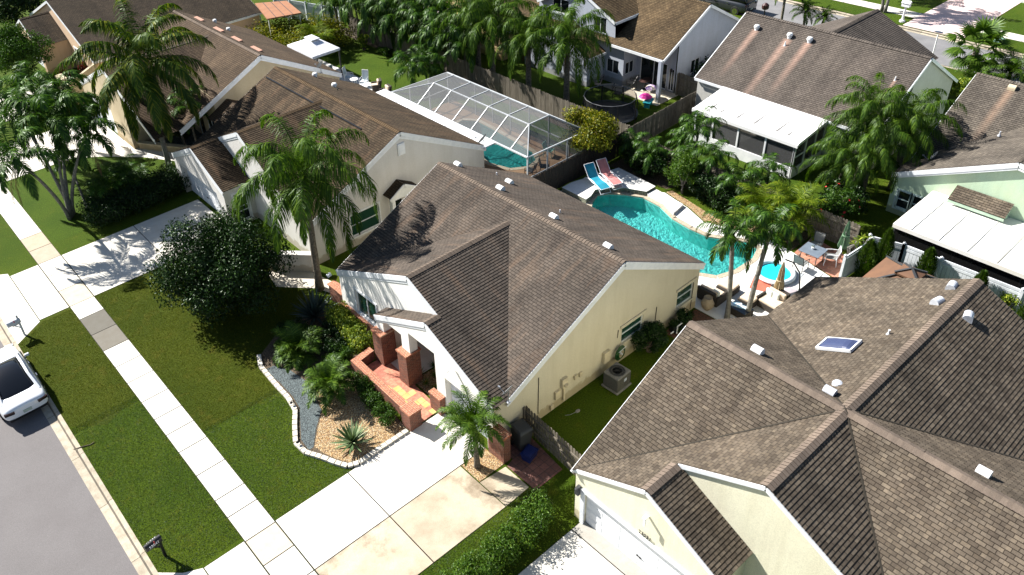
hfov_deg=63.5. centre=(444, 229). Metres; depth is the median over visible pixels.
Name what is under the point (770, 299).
wicker sofa
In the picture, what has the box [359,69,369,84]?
patio chair
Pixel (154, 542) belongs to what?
mailbox
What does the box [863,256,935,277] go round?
patio
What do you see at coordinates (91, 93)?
palm tree
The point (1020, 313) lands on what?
conifer
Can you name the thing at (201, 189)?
garage door
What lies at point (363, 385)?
hedge
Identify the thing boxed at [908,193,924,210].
window
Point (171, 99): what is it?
palm tree
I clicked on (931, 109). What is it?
palm tree
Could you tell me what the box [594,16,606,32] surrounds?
window
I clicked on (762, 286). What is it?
beach towel
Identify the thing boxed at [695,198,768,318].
palm tree
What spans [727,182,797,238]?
golden palm
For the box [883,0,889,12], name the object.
palm tree
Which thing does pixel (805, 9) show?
date palm
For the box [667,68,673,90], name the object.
window
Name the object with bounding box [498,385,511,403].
floodlight
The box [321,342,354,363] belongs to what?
shrub
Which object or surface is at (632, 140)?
palm tree
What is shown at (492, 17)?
palm tree
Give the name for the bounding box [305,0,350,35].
palm tree
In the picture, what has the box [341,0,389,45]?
palm tree
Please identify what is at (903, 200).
window
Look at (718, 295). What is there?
wicker sofa
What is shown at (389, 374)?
porch floor
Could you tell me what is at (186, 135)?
shrub
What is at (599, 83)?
patio chair
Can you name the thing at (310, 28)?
areca clump
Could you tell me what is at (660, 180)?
planting bed
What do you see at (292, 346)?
shrub
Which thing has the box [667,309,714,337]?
planting bed
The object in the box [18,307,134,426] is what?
lawn
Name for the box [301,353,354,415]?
pygmy palm
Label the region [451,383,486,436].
garage door
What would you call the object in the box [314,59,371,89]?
patio
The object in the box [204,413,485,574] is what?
driveway
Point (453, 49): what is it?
palm tree
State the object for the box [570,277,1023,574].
house
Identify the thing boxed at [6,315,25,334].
mailbox
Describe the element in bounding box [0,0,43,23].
tree
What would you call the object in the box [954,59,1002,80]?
golden palm
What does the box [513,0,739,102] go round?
house
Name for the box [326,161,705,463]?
house
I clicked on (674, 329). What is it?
pool pipes
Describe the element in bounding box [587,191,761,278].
swimming pool
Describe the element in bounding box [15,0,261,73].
house
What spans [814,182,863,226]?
hibiscus bush
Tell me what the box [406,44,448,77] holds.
palm tree
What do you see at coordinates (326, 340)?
shrub
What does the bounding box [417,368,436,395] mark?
gravel bed
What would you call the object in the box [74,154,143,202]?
areca clump
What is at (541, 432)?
fence
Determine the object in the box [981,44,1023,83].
golden palm
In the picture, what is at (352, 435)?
agave
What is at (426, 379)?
spiky plant
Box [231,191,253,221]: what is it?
window
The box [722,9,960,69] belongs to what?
kerb
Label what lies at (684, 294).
window
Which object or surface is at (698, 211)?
gravel bed
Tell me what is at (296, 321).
shrub
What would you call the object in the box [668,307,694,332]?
bush
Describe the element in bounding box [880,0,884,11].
palm tree
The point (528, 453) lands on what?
recycling box
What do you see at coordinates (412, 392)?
porch path
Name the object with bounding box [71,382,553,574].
grass
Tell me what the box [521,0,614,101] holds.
palm tree
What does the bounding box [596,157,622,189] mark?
sun lounger
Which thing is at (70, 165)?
palm tree
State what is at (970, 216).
house
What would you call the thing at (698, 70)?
hedge
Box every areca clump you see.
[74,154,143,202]
[107,162,156,190]
[295,21,339,40]
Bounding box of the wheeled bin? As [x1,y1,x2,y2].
[510,418,533,450]
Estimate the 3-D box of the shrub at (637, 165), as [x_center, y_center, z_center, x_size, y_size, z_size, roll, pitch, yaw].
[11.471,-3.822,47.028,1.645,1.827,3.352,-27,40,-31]
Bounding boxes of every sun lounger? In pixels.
[583,162,610,194]
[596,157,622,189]
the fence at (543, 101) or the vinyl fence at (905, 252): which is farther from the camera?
the fence at (543, 101)
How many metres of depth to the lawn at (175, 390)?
37.42 m
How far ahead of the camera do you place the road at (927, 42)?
62.49 m
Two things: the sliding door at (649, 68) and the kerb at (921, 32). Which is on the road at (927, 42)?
the kerb at (921, 32)
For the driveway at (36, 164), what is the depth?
55.17 m
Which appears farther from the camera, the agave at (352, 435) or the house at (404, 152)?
the house at (404, 152)
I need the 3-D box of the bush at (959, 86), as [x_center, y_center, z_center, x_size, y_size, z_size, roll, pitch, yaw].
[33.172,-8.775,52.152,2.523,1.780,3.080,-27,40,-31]
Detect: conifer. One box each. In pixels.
[854,238,878,276]
[875,227,895,263]
[915,247,937,275]
[974,269,988,287]
[1016,304,1023,319]
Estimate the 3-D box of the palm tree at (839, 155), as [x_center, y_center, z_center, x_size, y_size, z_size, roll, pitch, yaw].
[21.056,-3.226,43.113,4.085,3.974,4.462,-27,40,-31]
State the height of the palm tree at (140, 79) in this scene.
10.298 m
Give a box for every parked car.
[0,343,48,422]
[700,0,757,14]
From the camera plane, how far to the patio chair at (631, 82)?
56.94 m
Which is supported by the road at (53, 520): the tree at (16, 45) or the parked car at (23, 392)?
the parked car at (23, 392)
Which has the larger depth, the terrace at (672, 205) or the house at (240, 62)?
the house at (240, 62)
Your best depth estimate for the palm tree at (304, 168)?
36.07 m
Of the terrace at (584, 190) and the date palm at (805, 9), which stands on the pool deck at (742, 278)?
the terrace at (584, 190)
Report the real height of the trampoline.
1.919 m
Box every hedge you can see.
[76,160,190,229]
[321,317,354,350]
[324,300,373,354]
[345,370,397,426]
[439,484,555,574]
[689,49,715,76]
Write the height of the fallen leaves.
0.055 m
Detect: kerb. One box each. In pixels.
[0,316,158,574]
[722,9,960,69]
[778,0,1023,57]
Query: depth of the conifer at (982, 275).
35.40 m
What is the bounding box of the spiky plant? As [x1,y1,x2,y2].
[419,376,430,387]
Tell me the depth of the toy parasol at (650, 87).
55.25 m
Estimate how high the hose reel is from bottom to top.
0.751 m
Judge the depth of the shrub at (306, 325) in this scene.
37.01 m
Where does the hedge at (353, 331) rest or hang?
on the planting bed at (267, 353)
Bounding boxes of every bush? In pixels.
[357,34,369,49]
[630,320,669,353]
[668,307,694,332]
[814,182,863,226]
[949,76,972,96]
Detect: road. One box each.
[0,341,138,574]
[739,0,1023,82]
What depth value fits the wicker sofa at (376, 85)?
59.12 m
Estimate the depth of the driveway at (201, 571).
27.65 m
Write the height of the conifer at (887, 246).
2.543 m
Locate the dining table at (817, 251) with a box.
[799,242,827,268]
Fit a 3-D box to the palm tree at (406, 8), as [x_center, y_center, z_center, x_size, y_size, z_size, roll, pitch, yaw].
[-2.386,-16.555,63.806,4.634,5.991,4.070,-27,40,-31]
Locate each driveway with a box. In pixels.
[0,116,122,180]
[0,274,39,343]
[10,199,219,319]
[159,568,206,574]
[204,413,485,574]
[315,466,505,574]
[480,467,528,505]
[518,521,648,574]
[903,0,1020,36]
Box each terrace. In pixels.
[562,168,655,203]
[647,189,682,214]
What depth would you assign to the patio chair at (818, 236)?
40.19 m
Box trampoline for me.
[581,84,637,123]
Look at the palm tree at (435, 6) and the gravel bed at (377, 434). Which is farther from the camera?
the palm tree at (435, 6)
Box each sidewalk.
[0,187,317,574]
[835,0,1023,41]
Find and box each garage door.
[89,92,117,132]
[187,170,219,210]
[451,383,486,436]
[585,497,683,574]
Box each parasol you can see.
[639,93,651,99]
[645,84,655,94]
[774,259,800,295]
[837,221,850,257]
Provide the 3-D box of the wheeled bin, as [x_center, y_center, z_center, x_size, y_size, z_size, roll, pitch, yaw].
[2.913,7.784,31.071,0.620,1.060,0.740,-22,37,-24]
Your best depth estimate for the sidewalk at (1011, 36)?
66.45 m
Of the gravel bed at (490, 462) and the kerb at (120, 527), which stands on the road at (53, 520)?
the kerb at (120, 527)
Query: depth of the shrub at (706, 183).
43.76 m
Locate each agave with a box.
[291,289,338,324]
[331,417,369,455]
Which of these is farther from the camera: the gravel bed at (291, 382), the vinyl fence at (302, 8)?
the vinyl fence at (302, 8)
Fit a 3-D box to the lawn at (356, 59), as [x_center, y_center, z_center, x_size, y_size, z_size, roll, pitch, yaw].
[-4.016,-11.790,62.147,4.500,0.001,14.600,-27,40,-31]
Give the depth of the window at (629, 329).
34.54 m
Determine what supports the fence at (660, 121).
on the lawn at (596, 404)
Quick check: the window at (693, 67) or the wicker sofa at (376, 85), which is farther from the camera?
the wicker sofa at (376, 85)
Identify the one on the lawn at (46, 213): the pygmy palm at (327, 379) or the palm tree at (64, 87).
the palm tree at (64, 87)
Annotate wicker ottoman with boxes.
[716,278,739,296]
[737,291,756,307]
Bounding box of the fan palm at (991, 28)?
[941,14,1014,77]
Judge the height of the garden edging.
0.120 m
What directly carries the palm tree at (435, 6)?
on the lawn at (596, 404)
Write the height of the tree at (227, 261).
5.272 m
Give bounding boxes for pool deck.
[484,163,526,173]
[561,178,829,318]
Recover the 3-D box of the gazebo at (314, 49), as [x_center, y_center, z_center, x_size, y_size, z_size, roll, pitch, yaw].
[-9.758,-13.119,61.995,2.400,3.070,3.600,-27,40,-31]
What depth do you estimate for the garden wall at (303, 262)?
41.25 m
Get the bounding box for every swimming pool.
[484,144,526,169]
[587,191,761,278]
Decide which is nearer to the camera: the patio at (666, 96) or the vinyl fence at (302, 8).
the patio at (666, 96)
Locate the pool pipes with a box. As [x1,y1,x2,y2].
[669,314,686,333]
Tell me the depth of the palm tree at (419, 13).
60.12 m
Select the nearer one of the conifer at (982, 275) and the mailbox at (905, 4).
the conifer at (982, 275)
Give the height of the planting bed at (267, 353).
0.001 m
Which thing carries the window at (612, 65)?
in the house at (648, 37)
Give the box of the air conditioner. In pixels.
[601,362,631,394]
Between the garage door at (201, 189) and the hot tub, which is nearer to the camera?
the hot tub
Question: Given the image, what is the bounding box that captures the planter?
[137,140,189,152]
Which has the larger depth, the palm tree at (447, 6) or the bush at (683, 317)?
the palm tree at (447, 6)
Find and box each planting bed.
[261,311,408,462]
[340,27,406,60]
[609,158,811,249]
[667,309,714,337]
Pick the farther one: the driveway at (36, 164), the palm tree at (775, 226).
the driveway at (36, 164)
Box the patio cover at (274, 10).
[255,1,301,39]
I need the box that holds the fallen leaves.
[47,298,268,539]
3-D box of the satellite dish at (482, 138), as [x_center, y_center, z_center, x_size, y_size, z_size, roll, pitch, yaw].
[2.095,-4.989,46.136,0.552,0.861,0.649,-16,35,-17]
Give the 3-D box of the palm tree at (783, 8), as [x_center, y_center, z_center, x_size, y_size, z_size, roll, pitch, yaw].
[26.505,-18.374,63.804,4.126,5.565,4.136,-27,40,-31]
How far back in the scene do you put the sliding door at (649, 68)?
57.02 m
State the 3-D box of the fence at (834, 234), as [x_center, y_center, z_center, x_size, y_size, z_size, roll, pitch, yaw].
[15.376,-2.332,44.469,0.152,1.565,14.290,-27,40,-31]
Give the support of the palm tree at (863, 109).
on the lawn at (596, 404)
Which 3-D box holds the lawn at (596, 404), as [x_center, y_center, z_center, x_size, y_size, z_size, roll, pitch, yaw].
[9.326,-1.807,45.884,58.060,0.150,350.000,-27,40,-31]
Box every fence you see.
[273,0,341,26]
[348,15,629,134]
[523,405,580,475]
[533,130,625,188]
[624,132,860,250]
[625,72,697,146]
[839,237,874,276]
[868,233,1023,312]
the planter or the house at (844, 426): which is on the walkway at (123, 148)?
the planter
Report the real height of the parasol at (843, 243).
2.150 m
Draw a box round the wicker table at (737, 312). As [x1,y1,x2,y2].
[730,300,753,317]
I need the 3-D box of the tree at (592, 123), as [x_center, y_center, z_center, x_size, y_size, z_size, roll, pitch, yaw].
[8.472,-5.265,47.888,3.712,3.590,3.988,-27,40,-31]
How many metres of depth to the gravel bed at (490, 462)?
30.64 m
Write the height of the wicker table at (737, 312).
0.371 m
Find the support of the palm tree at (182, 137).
on the gravel bed at (190, 140)
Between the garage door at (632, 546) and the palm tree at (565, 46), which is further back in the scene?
the palm tree at (565, 46)
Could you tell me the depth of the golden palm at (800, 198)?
40.48 m
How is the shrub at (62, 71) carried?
on the lawn at (596, 404)
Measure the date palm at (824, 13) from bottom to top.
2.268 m
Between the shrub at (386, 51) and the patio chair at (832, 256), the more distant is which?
the shrub at (386, 51)
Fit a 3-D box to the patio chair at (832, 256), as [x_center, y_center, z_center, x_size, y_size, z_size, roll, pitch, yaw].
[18.497,1.257,39.269,0.660,0.937,0.550,9,36,18]
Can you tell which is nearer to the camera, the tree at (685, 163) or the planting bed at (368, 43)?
the tree at (685, 163)
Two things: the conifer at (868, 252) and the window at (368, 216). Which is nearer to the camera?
the conifer at (868, 252)
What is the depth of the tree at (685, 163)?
44.57 m
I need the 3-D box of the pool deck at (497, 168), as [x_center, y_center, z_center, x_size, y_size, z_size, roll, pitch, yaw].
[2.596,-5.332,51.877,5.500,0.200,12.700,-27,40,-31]
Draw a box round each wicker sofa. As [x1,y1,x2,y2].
[371,78,381,91]
[379,84,391,91]
[697,284,726,306]
[756,284,790,312]
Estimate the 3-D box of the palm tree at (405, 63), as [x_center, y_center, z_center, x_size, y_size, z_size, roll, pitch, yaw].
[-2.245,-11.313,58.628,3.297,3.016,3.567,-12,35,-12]
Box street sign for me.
[933,31,942,53]
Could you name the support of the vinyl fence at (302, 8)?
on the lawn at (596, 404)
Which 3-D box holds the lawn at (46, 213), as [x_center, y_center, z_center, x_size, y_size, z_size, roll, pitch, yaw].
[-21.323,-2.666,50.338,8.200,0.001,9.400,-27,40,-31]
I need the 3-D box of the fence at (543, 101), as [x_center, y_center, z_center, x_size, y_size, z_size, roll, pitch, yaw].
[1.529,-11.401,59.423,0.152,1.717,29.890,-27,40,-31]
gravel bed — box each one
[158,129,202,144]
[267,366,320,449]
[314,382,402,461]
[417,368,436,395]
[461,448,502,481]
[666,190,761,232]
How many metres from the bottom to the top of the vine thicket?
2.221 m
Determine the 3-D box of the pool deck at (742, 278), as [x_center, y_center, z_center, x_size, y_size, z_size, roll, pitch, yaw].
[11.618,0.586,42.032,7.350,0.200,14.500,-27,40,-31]
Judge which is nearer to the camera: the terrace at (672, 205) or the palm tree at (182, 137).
the terrace at (672, 205)
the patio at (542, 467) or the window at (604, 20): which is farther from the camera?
the window at (604, 20)
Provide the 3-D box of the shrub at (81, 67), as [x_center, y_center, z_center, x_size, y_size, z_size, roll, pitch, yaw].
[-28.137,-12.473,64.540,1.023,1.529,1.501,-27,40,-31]
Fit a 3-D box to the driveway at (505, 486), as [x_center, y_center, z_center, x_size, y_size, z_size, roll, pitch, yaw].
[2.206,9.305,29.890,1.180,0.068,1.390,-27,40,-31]
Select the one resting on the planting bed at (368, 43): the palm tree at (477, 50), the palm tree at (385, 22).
the palm tree at (385, 22)
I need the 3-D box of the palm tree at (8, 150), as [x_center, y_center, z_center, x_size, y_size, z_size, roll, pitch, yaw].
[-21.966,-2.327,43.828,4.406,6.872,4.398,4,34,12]
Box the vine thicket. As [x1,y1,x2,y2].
[246,12,356,54]
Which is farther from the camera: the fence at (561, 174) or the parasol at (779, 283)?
the fence at (561, 174)
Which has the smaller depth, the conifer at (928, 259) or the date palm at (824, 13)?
the conifer at (928, 259)
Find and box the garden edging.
[257,354,408,468]
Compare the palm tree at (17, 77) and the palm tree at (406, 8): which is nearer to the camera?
the palm tree at (17, 77)
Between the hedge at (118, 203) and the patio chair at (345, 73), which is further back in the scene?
the patio chair at (345, 73)
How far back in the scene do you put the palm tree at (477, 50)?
57.65 m
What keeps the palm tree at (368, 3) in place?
on the lawn at (596, 404)
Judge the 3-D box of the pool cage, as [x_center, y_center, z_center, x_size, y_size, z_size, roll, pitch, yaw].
[1.872,-6.724,50.805,5.800,3.455,13.290,-27,40,-31]
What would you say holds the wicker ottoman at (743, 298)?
on the pool deck at (742, 278)
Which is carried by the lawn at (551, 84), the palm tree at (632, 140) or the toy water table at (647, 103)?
the toy water table at (647, 103)
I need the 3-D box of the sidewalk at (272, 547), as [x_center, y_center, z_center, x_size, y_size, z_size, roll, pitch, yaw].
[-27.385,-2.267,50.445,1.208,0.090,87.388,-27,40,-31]
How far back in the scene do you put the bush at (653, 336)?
34.52 m
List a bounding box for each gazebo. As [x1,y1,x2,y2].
[287,35,342,74]
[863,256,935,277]
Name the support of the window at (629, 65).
in the house at (648, 37)
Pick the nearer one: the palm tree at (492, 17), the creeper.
the creeper
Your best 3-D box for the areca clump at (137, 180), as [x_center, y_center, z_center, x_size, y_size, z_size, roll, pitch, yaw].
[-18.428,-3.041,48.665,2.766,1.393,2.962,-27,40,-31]
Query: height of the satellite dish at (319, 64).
0.888 m
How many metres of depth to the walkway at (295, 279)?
40.98 m
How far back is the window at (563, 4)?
59.16 m
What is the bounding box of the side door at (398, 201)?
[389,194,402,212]
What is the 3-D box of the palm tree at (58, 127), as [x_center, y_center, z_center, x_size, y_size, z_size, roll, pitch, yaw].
[-21.589,-4.708,46.873,4.814,7.401,4.720,-27,40,-31]
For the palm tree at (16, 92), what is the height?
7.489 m
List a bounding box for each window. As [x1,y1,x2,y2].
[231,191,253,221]
[349,201,381,238]
[353,286,377,325]
[553,0,568,14]
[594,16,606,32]
[606,58,618,74]
[621,315,642,341]
[625,60,633,74]
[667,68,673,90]
[676,283,692,306]
[690,57,699,73]
[891,188,912,212]
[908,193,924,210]
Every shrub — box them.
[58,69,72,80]
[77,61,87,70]
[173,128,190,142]
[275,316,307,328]
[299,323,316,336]
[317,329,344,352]
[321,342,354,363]
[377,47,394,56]
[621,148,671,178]
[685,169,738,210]
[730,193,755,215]
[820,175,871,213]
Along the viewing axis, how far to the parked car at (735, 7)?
67.80 m
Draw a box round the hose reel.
[615,345,624,360]
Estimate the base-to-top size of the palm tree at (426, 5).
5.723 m
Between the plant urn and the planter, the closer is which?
the plant urn
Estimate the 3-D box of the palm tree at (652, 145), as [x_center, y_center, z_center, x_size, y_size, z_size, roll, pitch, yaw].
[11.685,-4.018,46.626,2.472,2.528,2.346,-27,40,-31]
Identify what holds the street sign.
on the kerb at (742, 15)
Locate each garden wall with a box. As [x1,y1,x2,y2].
[56,64,95,105]
[279,250,312,271]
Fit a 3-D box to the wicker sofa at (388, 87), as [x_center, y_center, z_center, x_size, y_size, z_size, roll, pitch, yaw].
[-4.117,-9.795,58.370,0.737,0.770,0.780,-20,37,-23]
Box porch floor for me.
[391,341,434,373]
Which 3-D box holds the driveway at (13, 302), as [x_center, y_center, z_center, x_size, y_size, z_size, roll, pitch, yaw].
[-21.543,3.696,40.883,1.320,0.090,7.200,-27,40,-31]
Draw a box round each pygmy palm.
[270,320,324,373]
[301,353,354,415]
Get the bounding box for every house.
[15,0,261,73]
[80,10,341,148]
[171,66,485,263]
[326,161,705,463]
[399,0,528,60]
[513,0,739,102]
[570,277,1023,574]
[692,9,957,178]
[886,72,1023,303]
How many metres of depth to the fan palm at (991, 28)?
53.74 m
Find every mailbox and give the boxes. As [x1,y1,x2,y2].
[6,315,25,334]
[143,534,166,556]
[762,3,768,14]
[899,0,911,22]
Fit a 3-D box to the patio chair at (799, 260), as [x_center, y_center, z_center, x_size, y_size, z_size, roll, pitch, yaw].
[16.896,1.545,39.010,0.660,0.937,0.550,-27,40,-31]
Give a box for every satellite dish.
[314,61,322,73]
[475,134,485,147]
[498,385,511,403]
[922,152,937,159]
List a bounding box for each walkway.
[0,84,54,120]
[76,140,173,160]
[272,271,330,292]
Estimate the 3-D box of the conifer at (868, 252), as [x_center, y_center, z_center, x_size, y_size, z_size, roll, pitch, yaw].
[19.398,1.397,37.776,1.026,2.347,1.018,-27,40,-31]
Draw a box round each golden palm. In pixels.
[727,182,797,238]
[761,180,829,241]
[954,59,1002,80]
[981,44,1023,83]
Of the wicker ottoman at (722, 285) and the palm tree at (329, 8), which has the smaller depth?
the wicker ottoman at (722, 285)
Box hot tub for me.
[753,259,795,284]
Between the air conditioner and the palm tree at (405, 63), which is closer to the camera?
the air conditioner
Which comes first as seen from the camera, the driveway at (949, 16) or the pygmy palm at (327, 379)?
the pygmy palm at (327, 379)
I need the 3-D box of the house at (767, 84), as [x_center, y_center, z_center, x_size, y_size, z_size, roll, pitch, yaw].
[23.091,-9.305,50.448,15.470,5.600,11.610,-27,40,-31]
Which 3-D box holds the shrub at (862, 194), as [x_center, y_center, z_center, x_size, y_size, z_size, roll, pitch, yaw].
[20.818,-1.619,42.672,2.281,1.874,2.568,-27,40,-31]
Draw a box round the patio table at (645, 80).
[639,77,651,90]
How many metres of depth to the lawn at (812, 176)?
46.53 m
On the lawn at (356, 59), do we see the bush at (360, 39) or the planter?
the bush at (360, 39)
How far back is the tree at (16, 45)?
60.42 m
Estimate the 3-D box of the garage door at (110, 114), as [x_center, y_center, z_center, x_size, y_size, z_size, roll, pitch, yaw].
[-23.516,-8.074,56.882,0.085,1.988,4.380,-27,40,-31]
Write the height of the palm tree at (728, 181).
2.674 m
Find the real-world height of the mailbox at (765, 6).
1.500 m
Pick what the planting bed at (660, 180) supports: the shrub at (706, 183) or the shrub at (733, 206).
the shrub at (733, 206)
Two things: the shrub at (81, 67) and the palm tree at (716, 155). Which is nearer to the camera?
the palm tree at (716, 155)
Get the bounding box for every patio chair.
[342,66,352,81]
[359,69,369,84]
[592,76,603,85]
[626,75,638,87]
[792,254,809,273]
[809,231,825,246]
[823,246,841,266]
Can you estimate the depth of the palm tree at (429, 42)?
59.92 m
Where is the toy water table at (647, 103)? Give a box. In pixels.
[643,98,653,108]
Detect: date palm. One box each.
[435,385,510,468]
[789,0,821,24]
[811,5,837,25]
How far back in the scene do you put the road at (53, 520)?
30.13 m
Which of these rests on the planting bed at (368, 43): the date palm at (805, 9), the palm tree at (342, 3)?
the palm tree at (342, 3)
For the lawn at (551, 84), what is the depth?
58.52 m
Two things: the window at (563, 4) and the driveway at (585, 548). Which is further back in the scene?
the window at (563, 4)
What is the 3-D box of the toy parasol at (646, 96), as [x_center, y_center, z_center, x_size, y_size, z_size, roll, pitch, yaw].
[13.404,-8.672,54.841,0.832,0.800,0.832,14,38,25]
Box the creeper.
[1000,291,1021,312]
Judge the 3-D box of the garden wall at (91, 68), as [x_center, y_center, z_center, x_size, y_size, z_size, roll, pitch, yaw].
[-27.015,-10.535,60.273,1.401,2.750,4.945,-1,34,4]
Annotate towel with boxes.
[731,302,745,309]
[749,275,770,291]
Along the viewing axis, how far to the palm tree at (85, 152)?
45.31 m
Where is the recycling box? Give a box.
[520,444,538,463]
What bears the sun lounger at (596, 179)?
on the terrace at (584, 190)
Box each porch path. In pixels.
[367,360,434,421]
[388,385,435,413]
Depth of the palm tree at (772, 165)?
43.55 m
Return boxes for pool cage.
[376,72,586,180]
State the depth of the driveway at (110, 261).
43.40 m
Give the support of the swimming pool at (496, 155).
in the pool deck at (497, 168)
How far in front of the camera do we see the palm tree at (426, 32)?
58.74 m
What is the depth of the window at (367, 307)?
36.83 m
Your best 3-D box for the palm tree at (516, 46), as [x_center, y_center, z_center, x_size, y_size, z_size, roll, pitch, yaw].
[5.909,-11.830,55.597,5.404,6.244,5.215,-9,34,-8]
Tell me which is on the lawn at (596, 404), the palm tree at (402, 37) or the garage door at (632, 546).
the palm tree at (402, 37)
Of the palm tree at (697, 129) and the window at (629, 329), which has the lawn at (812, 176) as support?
the palm tree at (697, 129)
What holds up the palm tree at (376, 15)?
on the lawn at (596, 404)
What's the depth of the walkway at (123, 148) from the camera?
53.71 m
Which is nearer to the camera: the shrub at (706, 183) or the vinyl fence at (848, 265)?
the vinyl fence at (848, 265)
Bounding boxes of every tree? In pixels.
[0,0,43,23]
[0,20,54,80]
[0,60,74,162]
[0,75,74,214]
[0,119,71,219]
[3,79,99,217]
[21,68,100,216]
[48,101,125,213]
[48,142,91,205]
[50,86,107,151]
[52,0,218,167]
[140,205,296,328]
[167,85,209,141]
[179,119,200,144]
[229,109,378,291]
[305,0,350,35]
[323,0,375,34]
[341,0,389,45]
[354,3,395,49]
[363,0,399,35]
[365,0,419,42]
[385,7,428,53]
[386,44,434,87]
[388,0,425,38]
[391,0,446,40]
[393,0,442,50]
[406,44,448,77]
[408,17,455,64]
[415,0,456,21]
[418,0,462,45]
[418,4,461,54]
[431,0,517,73]
[432,19,487,72]
[439,0,543,72]
[493,4,565,86]
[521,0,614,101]
[562,105,619,152]
[615,128,651,159]
[629,136,670,176]
[661,152,699,193]
[664,127,704,154]
[666,140,708,182]
[673,105,727,156]
[690,138,738,177]
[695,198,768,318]
[713,162,761,207]
[734,202,803,315]
[743,153,797,190]
[774,0,802,19]
[799,126,888,195]
[815,113,921,192]
[817,71,924,177]
[867,87,966,190]
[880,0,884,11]
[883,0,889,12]
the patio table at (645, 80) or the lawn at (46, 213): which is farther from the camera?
the patio table at (645, 80)
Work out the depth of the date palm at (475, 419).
29.24 m
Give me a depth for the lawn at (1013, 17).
66.05 m
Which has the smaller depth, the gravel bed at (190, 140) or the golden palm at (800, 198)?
the golden palm at (800, 198)
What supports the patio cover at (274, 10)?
on the lawn at (596, 404)
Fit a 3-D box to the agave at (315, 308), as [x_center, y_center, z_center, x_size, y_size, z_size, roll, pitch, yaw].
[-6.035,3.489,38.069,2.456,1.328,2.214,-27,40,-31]
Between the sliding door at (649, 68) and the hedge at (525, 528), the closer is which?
the hedge at (525, 528)
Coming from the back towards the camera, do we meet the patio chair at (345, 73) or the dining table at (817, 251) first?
the patio chair at (345, 73)
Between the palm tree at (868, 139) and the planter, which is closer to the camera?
the palm tree at (868, 139)
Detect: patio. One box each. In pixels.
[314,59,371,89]
[507,437,561,489]
[600,81,677,105]
[794,239,843,276]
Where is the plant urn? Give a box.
[701,295,713,310]
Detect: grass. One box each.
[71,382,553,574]
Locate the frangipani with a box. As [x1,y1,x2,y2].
[844,232,873,254]
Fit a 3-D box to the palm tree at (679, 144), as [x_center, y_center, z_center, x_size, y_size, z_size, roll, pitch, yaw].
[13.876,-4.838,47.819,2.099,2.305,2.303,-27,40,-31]
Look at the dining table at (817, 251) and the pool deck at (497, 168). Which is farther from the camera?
the pool deck at (497, 168)
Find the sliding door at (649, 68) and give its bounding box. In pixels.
[640,57,666,88]
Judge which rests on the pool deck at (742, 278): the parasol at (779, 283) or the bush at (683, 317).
the parasol at (779, 283)
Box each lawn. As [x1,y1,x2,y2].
[0,0,1005,574]
[5,157,183,242]
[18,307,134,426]
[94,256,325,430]
[319,41,436,90]
[495,59,659,126]
[657,123,875,218]
[791,0,1023,53]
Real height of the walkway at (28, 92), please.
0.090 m
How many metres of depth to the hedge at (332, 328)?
37.00 m

